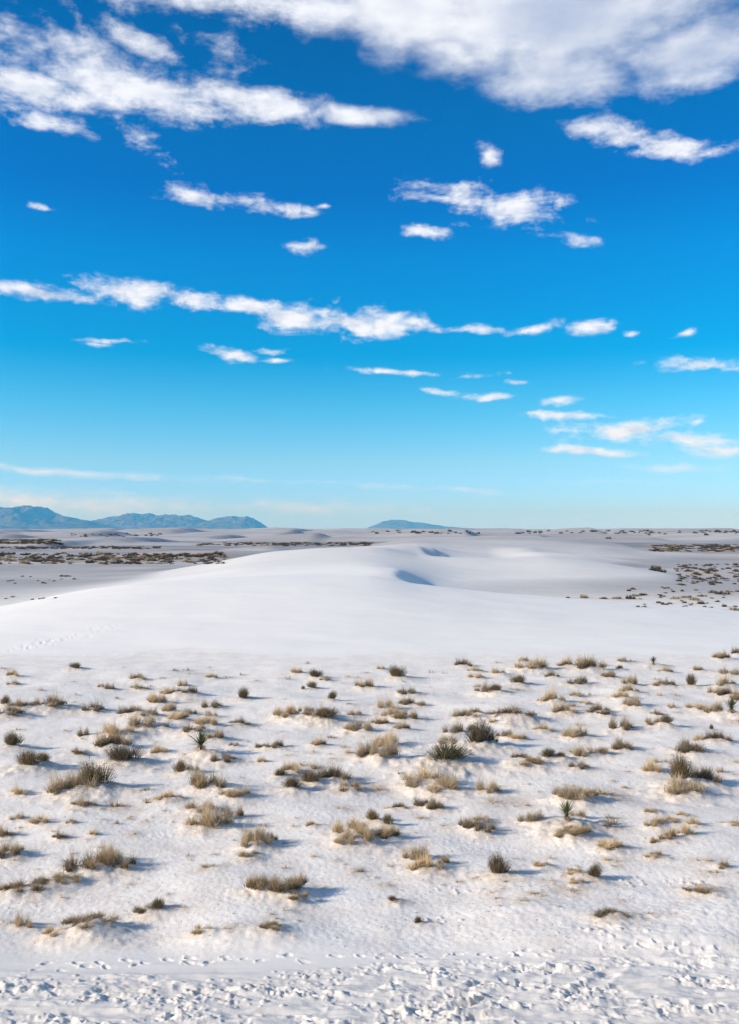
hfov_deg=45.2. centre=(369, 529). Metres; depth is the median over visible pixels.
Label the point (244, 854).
grass clump
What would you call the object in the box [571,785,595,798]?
grass clump
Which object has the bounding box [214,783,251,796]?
grass clump
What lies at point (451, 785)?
grass clump
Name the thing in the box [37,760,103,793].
grass clump
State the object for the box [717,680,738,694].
grass clump
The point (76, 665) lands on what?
dark shrub
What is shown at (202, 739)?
yucca
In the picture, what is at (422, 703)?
grass clump
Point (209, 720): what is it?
grass clump
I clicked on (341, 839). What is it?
grass clump
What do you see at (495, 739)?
grass clump
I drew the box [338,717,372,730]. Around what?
grass clump
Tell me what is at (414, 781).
grass clump
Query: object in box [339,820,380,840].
grass clump
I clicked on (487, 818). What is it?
grass clump
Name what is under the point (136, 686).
grass clump
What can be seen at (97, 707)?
grass clump
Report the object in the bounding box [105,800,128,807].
grass tuft
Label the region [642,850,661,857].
grass clump
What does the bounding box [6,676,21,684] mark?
grass clump
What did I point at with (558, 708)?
grass clump
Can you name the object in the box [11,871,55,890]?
grass clump
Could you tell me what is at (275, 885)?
grass clump
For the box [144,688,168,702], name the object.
grass clump
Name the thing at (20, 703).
grass clump
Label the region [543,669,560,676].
grass clump
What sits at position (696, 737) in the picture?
grass clump
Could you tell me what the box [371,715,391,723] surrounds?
grass clump
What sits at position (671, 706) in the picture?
grass clump
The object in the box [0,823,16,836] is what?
grass clump
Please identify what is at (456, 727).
grass clump
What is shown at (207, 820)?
grass clump
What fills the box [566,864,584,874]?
grass clump
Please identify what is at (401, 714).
grass clump
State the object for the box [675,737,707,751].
grass clump
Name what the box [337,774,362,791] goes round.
grass clump
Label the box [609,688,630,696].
grass clump
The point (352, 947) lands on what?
ground
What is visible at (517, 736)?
grass clump
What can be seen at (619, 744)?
grass clump
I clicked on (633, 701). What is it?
grass clump
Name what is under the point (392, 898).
dark shrub
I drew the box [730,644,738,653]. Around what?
grass clump
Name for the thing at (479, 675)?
grass clump
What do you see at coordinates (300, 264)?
sky
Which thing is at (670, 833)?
grass clump
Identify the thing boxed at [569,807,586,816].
grass clump
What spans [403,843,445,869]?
grass clump
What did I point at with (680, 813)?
grass clump
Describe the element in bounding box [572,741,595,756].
grass clump
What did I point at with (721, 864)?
grass clump
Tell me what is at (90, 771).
dark shrub
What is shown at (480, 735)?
dark shrub
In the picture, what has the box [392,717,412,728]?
grass clump
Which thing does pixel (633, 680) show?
grass clump
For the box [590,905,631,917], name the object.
grass clump
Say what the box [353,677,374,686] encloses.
grass clump
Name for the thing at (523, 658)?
grass clump
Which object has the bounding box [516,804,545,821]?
grass clump
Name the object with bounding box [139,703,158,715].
grass clump
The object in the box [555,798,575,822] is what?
yucca
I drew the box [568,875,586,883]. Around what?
grass clump
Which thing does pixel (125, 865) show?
grass clump
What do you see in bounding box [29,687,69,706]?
grass clump
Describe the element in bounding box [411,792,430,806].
grass clump
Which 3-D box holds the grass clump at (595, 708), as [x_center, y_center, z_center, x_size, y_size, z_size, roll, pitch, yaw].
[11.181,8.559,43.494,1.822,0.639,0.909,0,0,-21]
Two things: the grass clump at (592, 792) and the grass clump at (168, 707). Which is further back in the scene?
the grass clump at (168, 707)
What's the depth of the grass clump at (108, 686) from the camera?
50.07 m
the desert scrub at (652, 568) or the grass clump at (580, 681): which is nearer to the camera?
the grass clump at (580, 681)
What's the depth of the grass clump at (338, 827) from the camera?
25.85 m
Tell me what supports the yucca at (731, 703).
on the ground
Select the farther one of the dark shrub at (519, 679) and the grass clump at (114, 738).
the dark shrub at (519, 679)
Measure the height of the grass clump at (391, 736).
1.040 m
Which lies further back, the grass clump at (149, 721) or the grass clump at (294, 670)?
the grass clump at (294, 670)
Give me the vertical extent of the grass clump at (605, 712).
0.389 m
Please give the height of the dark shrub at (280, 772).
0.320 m
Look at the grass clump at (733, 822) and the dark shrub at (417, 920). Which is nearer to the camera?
the dark shrub at (417, 920)
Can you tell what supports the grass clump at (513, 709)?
on the ground
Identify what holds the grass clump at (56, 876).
on the ground
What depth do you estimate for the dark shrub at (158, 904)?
20.83 m
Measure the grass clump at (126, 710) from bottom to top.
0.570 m
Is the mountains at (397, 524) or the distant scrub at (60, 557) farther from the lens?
the mountains at (397, 524)
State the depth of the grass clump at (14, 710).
42.37 m
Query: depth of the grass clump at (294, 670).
55.01 m
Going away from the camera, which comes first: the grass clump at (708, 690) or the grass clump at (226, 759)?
the grass clump at (226, 759)
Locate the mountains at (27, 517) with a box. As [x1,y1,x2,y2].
[0,505,125,528]
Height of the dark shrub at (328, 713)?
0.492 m
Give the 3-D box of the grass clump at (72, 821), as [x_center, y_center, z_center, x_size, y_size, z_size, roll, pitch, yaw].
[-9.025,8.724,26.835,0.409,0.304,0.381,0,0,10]
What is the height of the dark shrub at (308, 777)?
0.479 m
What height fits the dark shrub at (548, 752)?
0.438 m
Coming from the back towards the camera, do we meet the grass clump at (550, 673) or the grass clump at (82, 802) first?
the grass clump at (550, 673)
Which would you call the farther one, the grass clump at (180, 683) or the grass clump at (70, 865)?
the grass clump at (180, 683)
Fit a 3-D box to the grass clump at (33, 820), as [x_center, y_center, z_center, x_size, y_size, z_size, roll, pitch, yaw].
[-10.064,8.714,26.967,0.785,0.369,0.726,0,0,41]
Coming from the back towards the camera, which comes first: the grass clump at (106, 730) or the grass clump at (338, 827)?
the grass clump at (106, 730)
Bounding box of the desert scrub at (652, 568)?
[648,565,660,570]
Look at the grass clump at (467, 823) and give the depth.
26.59 m
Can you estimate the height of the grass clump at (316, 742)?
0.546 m
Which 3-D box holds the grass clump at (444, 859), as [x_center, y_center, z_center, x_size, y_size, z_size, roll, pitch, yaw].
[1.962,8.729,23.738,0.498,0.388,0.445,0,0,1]
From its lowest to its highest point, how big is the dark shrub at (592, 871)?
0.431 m
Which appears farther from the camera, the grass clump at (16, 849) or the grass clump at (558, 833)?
the grass clump at (558, 833)
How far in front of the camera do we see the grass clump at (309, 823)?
26.79 m
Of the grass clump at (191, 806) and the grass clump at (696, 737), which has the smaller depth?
the grass clump at (191, 806)
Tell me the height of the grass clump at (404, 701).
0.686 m
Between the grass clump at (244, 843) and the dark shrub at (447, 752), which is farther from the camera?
the dark shrub at (447, 752)
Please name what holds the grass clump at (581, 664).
on the ground
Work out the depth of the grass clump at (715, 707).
43.06 m
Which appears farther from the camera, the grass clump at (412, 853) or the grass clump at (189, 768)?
the grass clump at (189, 768)
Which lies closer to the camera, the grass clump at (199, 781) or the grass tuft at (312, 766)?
the grass clump at (199, 781)
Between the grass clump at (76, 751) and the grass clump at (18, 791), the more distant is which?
the grass clump at (76, 751)
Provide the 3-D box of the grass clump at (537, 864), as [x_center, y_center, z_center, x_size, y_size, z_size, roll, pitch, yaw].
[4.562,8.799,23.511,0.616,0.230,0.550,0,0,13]
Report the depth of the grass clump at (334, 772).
31.73 m
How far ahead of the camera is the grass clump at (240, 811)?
27.71 m
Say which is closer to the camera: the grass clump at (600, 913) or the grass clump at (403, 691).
the grass clump at (600, 913)
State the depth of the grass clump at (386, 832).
25.61 m
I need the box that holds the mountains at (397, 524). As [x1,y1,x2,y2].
[366,520,474,528]
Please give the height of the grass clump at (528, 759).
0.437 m
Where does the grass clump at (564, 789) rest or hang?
on the ground
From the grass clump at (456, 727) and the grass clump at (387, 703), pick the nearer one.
the grass clump at (456, 727)
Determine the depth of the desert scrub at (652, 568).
161.35 m
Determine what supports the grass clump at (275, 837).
on the ground
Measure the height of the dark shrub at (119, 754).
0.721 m
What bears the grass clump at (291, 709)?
on the ground
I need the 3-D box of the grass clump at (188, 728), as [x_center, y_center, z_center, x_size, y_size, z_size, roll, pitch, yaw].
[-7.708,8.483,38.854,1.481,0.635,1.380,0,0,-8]
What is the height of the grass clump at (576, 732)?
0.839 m
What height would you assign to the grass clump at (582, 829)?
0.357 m
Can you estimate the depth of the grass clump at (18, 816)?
27.48 m
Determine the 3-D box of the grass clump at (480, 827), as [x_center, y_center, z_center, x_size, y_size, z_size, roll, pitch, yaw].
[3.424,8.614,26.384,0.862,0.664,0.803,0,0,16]
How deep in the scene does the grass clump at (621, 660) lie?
59.57 m
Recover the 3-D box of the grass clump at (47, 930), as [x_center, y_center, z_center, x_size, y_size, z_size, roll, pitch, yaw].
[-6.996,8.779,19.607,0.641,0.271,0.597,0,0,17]
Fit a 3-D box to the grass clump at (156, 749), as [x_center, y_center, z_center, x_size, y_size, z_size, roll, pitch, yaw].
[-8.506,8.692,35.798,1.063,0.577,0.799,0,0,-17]
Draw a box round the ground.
[0,527,738,1023]
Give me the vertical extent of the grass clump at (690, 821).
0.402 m
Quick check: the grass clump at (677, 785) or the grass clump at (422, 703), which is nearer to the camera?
the grass clump at (677, 785)
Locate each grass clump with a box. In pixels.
[0,700,27,715]
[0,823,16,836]
[0,833,23,857]
[0,879,25,891]
[6,665,19,675]
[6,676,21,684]
[7,695,35,706]
[9,812,24,819]
[10,909,33,927]
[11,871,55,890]
[12,782,26,794]
[27,809,50,823]
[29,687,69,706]
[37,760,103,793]
[40,870,64,881]
[40,922,63,936]
[52,830,67,838]
[58,836,93,872]
[58,866,82,883]
[58,910,109,928]
[65,816,78,823]
[65,907,123,927]
[70,792,98,806]
[71,747,86,754]
[77,721,89,736]
[80,696,105,710]
[83,839,118,869]
[89,826,97,834]
[91,724,135,745]
[91,833,126,859]
[101,715,136,734]
[104,678,115,688]
[110,840,137,868]
[114,702,147,713]
[124,706,158,726]
[128,672,145,679]
[129,682,147,688]
[132,904,149,913]
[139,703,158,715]
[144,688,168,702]
[149,739,167,753]
[153,789,183,799]
[157,685,176,693]
[161,698,176,711]
[167,706,190,719]
[175,672,188,686]
[175,685,198,692]
[177,717,207,732]
[183,706,197,713]
[183,791,236,827]
[184,760,231,788]
[184,796,219,812]
[185,760,199,769]
[189,921,210,934]
[192,708,218,724]
[200,696,223,707]
[205,672,217,677]
[205,709,218,715]
[207,726,223,737]
[209,749,235,762]
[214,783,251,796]
[220,798,246,817]
[229,713,250,724]
[236,849,260,857]
[238,820,274,843]
[238,869,281,889]
[239,822,263,846]
[254,742,264,747]
[255,755,265,761]
[258,919,282,929]
[263,872,297,891]
[264,739,283,747]
[267,828,277,839]
[271,701,297,717]
[280,756,302,772]
[282,868,310,888]
[283,700,303,712]
[287,886,308,899]
[290,665,302,672]
[301,700,326,714]
[306,820,318,825]
[309,734,325,745]
[314,759,353,779]
[327,811,367,832]
[332,832,355,843]
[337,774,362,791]
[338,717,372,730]
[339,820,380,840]
[344,707,361,714]
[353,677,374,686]
[353,733,386,756]
[367,724,404,746]
[368,735,401,756]
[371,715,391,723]
[375,691,393,707]
[375,821,403,838]
[380,701,399,715]
[390,706,419,718]
[391,800,407,807]
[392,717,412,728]
[396,682,417,693]
[397,694,417,704]
[400,832,430,859]
[402,754,457,781]
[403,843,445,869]
[405,770,425,787]
[411,700,425,704]
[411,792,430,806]
[424,793,444,808]
[426,767,463,792]
[435,727,459,743]
[436,854,449,862]
[442,716,465,732]
[451,706,481,717]
[453,654,473,665]
[456,811,484,828]
[466,665,482,670]
[467,671,485,677]
[470,704,484,712]
[470,810,489,821]
[472,811,497,832]
[474,678,494,692]
[474,773,504,793]
[485,702,541,715]
[489,725,499,741]
[491,665,505,673]
[495,728,512,736]
[507,733,528,738]
[509,751,532,757]
[514,655,551,667]
[515,754,545,765]
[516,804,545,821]
[517,655,528,660]
[530,721,553,730]
[532,858,548,866]
[538,682,567,700]
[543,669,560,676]
[549,783,585,798]
[551,698,579,712]
[552,826,570,836]
[553,782,574,792]
[555,657,577,665]
[555,719,590,737]
[560,822,594,834]
[565,673,588,683]
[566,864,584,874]
[567,758,592,769]
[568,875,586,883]
[569,688,583,696]
[569,784,598,795]
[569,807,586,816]
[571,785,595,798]
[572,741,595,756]
[576,650,606,668]
[585,699,612,711]
[587,745,609,752]
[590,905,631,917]
[594,835,627,849]
[596,707,611,713]
[599,669,616,676]
[606,712,634,729]
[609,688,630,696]
[611,734,635,749]
[616,654,627,661]
[618,680,639,691]
[621,672,637,683]
[621,691,641,705]
[642,805,658,812]
[642,813,666,826]
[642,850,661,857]
[643,753,662,771]
[644,715,660,724]
[649,679,669,685]
[650,707,663,714]
[650,834,659,842]
[655,822,678,839]
[657,663,673,671]
[661,813,678,822]
[662,770,712,794]
[667,700,676,708]
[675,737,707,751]
[675,809,687,815]
[675,811,696,834]
[679,883,722,894]
[684,701,705,708]
[686,815,701,824]
[689,755,726,782]
[691,731,705,740]
[693,665,703,669]
[702,697,723,711]
[702,728,733,740]
[705,681,717,692]
[712,648,731,657]
[715,671,738,684]
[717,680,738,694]
[718,666,738,674]
[718,859,731,868]
[729,690,738,699]
[729,818,738,825]
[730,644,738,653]
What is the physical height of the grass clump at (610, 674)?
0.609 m
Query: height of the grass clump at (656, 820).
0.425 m
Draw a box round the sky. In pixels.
[0,0,738,528]
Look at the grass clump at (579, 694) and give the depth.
47.57 m
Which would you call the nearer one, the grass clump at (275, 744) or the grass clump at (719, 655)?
the grass clump at (275, 744)
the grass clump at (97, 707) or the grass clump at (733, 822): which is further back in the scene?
the grass clump at (97, 707)
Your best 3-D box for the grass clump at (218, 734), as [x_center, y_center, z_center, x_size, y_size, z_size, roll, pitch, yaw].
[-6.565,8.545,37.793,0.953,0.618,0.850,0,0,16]
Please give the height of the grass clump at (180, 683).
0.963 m
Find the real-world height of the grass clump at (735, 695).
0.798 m
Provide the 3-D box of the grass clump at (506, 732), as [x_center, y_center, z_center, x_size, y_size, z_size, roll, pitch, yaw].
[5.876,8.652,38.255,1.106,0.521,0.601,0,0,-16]
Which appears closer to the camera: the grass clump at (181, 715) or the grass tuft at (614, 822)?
the grass tuft at (614, 822)
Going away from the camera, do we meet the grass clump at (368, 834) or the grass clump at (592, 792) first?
the grass clump at (368, 834)
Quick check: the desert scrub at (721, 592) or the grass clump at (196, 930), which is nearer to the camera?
the grass clump at (196, 930)
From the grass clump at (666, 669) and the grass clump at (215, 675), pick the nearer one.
the grass clump at (215, 675)
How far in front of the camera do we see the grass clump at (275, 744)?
36.16 m
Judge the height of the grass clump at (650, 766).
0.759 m
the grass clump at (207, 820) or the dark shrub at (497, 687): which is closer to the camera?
the grass clump at (207, 820)
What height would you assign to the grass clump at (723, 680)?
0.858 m
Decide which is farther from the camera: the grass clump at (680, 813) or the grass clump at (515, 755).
the grass clump at (515, 755)
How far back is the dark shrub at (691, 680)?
50.49 m
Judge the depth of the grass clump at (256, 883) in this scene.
21.66 m
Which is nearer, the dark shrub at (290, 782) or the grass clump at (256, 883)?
the grass clump at (256, 883)
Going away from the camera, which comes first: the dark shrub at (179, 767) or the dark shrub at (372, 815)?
the dark shrub at (372, 815)
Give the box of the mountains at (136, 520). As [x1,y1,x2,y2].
[92,513,267,528]
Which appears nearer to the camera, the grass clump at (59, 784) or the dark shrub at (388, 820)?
the dark shrub at (388, 820)
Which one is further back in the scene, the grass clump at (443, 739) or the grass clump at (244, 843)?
the grass clump at (443, 739)
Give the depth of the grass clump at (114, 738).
36.62 m
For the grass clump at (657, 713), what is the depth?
42.99 m
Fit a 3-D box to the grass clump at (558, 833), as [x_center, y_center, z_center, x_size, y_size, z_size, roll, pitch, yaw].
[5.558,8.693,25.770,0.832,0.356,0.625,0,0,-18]
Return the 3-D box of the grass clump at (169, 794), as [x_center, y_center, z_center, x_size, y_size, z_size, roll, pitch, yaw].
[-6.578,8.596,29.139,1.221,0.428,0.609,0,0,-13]
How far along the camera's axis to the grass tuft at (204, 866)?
23.37 m
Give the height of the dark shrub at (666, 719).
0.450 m
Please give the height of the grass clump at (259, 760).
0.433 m
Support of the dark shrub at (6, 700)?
on the ground
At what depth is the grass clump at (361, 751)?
34.35 m
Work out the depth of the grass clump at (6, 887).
22.00 m
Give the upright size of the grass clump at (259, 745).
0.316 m
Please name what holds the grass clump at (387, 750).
on the ground
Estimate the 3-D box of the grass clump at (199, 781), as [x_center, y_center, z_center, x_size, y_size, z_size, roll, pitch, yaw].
[-5.518,8.252,30.187,1.867,0.963,1.176,0,0,0]
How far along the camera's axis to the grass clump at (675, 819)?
26.99 m
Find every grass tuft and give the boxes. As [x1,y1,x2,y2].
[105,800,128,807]
[200,863,216,867]
[298,761,321,769]
[588,787,621,796]
[598,818,617,826]
[601,856,618,861]
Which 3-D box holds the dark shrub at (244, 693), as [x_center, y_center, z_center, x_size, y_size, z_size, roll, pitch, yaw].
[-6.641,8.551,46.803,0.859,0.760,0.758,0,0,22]
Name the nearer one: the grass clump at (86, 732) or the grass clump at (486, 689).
the grass clump at (86, 732)
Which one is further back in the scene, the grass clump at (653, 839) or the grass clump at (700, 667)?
the grass clump at (700, 667)
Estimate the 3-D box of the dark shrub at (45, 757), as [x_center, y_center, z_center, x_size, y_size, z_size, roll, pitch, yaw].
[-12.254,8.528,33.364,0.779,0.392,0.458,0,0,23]
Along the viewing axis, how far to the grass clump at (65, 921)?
19.80 m
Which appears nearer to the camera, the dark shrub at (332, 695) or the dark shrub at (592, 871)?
the dark shrub at (592, 871)
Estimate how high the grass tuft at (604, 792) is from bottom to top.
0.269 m
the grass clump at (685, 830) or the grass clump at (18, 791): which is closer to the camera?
the grass clump at (685, 830)
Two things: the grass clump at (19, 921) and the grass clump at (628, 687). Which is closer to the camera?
the grass clump at (19, 921)
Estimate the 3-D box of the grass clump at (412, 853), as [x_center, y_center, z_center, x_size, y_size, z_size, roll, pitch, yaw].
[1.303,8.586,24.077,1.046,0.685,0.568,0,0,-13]
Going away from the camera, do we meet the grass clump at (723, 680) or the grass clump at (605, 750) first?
the grass clump at (605, 750)
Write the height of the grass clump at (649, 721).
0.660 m
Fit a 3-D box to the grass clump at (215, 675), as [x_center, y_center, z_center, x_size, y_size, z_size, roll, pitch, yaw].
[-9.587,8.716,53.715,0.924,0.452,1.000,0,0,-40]
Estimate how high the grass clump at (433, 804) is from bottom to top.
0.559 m
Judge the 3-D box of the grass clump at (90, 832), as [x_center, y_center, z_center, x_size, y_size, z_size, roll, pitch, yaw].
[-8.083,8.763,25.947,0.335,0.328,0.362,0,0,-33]
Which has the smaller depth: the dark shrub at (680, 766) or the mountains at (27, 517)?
the dark shrub at (680, 766)
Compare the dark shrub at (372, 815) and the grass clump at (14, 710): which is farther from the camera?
the grass clump at (14, 710)
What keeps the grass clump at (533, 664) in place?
on the ground
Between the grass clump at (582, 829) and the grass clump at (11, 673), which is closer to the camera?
the grass clump at (582, 829)
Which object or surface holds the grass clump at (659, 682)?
on the ground
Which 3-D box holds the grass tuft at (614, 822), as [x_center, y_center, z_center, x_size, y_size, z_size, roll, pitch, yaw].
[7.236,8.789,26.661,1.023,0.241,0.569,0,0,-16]
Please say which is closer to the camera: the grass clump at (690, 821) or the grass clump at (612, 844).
the grass clump at (612, 844)
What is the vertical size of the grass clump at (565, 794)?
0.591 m
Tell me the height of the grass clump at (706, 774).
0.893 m
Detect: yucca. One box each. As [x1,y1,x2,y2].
[187,729,213,750]
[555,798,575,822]
[650,656,656,664]
[722,697,737,712]
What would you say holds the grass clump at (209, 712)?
on the ground
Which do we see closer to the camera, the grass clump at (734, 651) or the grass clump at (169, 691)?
the grass clump at (169, 691)
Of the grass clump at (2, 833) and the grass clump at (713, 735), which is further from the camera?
the grass clump at (713, 735)
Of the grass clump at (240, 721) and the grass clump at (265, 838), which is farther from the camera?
the grass clump at (240, 721)
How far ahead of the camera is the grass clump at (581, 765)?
33.10 m
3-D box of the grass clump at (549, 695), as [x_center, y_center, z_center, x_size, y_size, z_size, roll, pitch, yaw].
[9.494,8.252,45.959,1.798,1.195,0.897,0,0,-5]
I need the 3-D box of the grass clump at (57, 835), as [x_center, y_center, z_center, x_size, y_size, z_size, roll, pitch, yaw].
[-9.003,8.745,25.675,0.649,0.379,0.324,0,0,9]
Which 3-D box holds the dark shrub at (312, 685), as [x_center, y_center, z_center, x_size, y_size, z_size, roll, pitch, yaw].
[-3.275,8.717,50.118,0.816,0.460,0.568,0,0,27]
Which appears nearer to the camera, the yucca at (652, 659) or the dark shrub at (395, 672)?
the dark shrub at (395, 672)
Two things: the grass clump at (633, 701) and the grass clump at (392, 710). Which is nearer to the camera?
the grass clump at (392, 710)
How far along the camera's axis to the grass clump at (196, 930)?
19.52 m
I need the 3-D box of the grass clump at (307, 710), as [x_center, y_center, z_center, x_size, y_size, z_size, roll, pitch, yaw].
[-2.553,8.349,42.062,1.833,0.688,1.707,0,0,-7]
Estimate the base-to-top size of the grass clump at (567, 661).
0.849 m
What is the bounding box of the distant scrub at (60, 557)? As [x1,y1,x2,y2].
[0,529,738,607]
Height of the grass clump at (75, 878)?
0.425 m
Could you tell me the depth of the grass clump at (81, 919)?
19.91 m
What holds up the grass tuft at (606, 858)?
on the ground
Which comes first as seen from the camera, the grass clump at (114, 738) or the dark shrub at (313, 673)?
the grass clump at (114, 738)
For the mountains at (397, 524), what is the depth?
29001.42 m
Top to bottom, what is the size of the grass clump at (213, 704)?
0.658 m
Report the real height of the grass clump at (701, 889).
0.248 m
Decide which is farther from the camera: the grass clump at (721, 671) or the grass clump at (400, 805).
the grass clump at (721, 671)
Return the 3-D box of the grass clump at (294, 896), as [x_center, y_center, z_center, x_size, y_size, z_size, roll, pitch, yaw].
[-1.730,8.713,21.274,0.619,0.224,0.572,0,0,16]
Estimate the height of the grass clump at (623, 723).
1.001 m
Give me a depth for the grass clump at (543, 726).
39.93 m
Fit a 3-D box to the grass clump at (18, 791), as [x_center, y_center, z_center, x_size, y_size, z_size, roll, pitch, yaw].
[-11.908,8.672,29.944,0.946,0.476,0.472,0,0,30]
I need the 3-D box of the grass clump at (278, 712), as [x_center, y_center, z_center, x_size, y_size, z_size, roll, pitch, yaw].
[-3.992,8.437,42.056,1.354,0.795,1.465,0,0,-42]
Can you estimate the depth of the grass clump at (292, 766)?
32.77 m
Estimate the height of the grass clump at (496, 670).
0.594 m
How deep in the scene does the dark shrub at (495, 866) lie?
22.79 m
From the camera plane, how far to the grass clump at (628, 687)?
48.40 m
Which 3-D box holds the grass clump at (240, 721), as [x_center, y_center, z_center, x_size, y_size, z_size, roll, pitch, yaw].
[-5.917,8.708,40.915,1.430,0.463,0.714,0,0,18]
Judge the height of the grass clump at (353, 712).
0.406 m
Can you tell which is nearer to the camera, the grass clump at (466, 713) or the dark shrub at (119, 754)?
the dark shrub at (119, 754)
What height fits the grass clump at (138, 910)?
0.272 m
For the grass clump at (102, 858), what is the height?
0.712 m
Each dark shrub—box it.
[0,693,11,703]
[3,727,25,745]
[13,747,42,764]
[38,752,50,761]
[68,663,80,667]
[76,756,117,784]
[103,743,146,761]
[146,897,165,909]
[172,757,186,771]
[238,685,249,697]
[274,768,288,775]
[281,775,302,787]
[297,770,321,781]
[306,680,316,687]
[307,707,341,716]
[308,669,323,676]
[327,690,338,698]
[364,807,379,819]
[383,812,394,823]
[386,894,397,901]
[387,662,407,675]
[413,916,421,922]
[425,738,475,760]
[463,717,499,742]
[487,849,512,873]
[490,684,502,689]
[509,672,525,682]
[541,747,555,756]
[554,751,565,756]
[587,861,602,876]
[659,714,675,722]
[666,750,695,778]
[685,671,697,684]
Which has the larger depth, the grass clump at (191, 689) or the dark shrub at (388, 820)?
the grass clump at (191, 689)
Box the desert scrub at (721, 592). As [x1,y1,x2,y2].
[714,590,729,594]
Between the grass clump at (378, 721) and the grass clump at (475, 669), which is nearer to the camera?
the grass clump at (378, 721)
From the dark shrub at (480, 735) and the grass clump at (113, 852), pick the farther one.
the dark shrub at (480, 735)
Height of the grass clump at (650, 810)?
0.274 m
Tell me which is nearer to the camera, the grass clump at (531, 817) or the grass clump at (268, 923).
the grass clump at (268, 923)
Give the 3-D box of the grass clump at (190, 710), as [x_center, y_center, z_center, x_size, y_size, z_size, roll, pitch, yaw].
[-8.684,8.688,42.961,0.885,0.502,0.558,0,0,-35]
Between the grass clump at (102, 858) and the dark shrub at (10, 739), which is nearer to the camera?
the grass clump at (102, 858)
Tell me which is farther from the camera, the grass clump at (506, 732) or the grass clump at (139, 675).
the grass clump at (139, 675)
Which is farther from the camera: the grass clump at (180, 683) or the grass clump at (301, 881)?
the grass clump at (180, 683)
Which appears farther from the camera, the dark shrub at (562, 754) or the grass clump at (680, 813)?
the dark shrub at (562, 754)
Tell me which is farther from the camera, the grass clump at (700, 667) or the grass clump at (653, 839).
the grass clump at (700, 667)
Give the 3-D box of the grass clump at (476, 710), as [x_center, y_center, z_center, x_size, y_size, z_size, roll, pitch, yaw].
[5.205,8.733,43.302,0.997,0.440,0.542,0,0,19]
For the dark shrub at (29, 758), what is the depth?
32.77 m
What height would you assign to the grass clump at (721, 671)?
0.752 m
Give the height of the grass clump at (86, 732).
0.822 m
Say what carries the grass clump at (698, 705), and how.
on the ground
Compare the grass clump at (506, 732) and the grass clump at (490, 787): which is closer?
the grass clump at (490, 787)
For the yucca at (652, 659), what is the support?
on the ground
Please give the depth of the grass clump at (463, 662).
58.09 m
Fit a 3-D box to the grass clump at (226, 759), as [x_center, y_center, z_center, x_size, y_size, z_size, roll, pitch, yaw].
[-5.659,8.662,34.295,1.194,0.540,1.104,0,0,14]
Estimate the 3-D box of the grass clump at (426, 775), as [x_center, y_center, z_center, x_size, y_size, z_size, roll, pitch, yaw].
[1.977,8.402,31.345,2.431,1.072,1.213,0,0,12]
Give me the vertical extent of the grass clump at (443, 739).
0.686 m

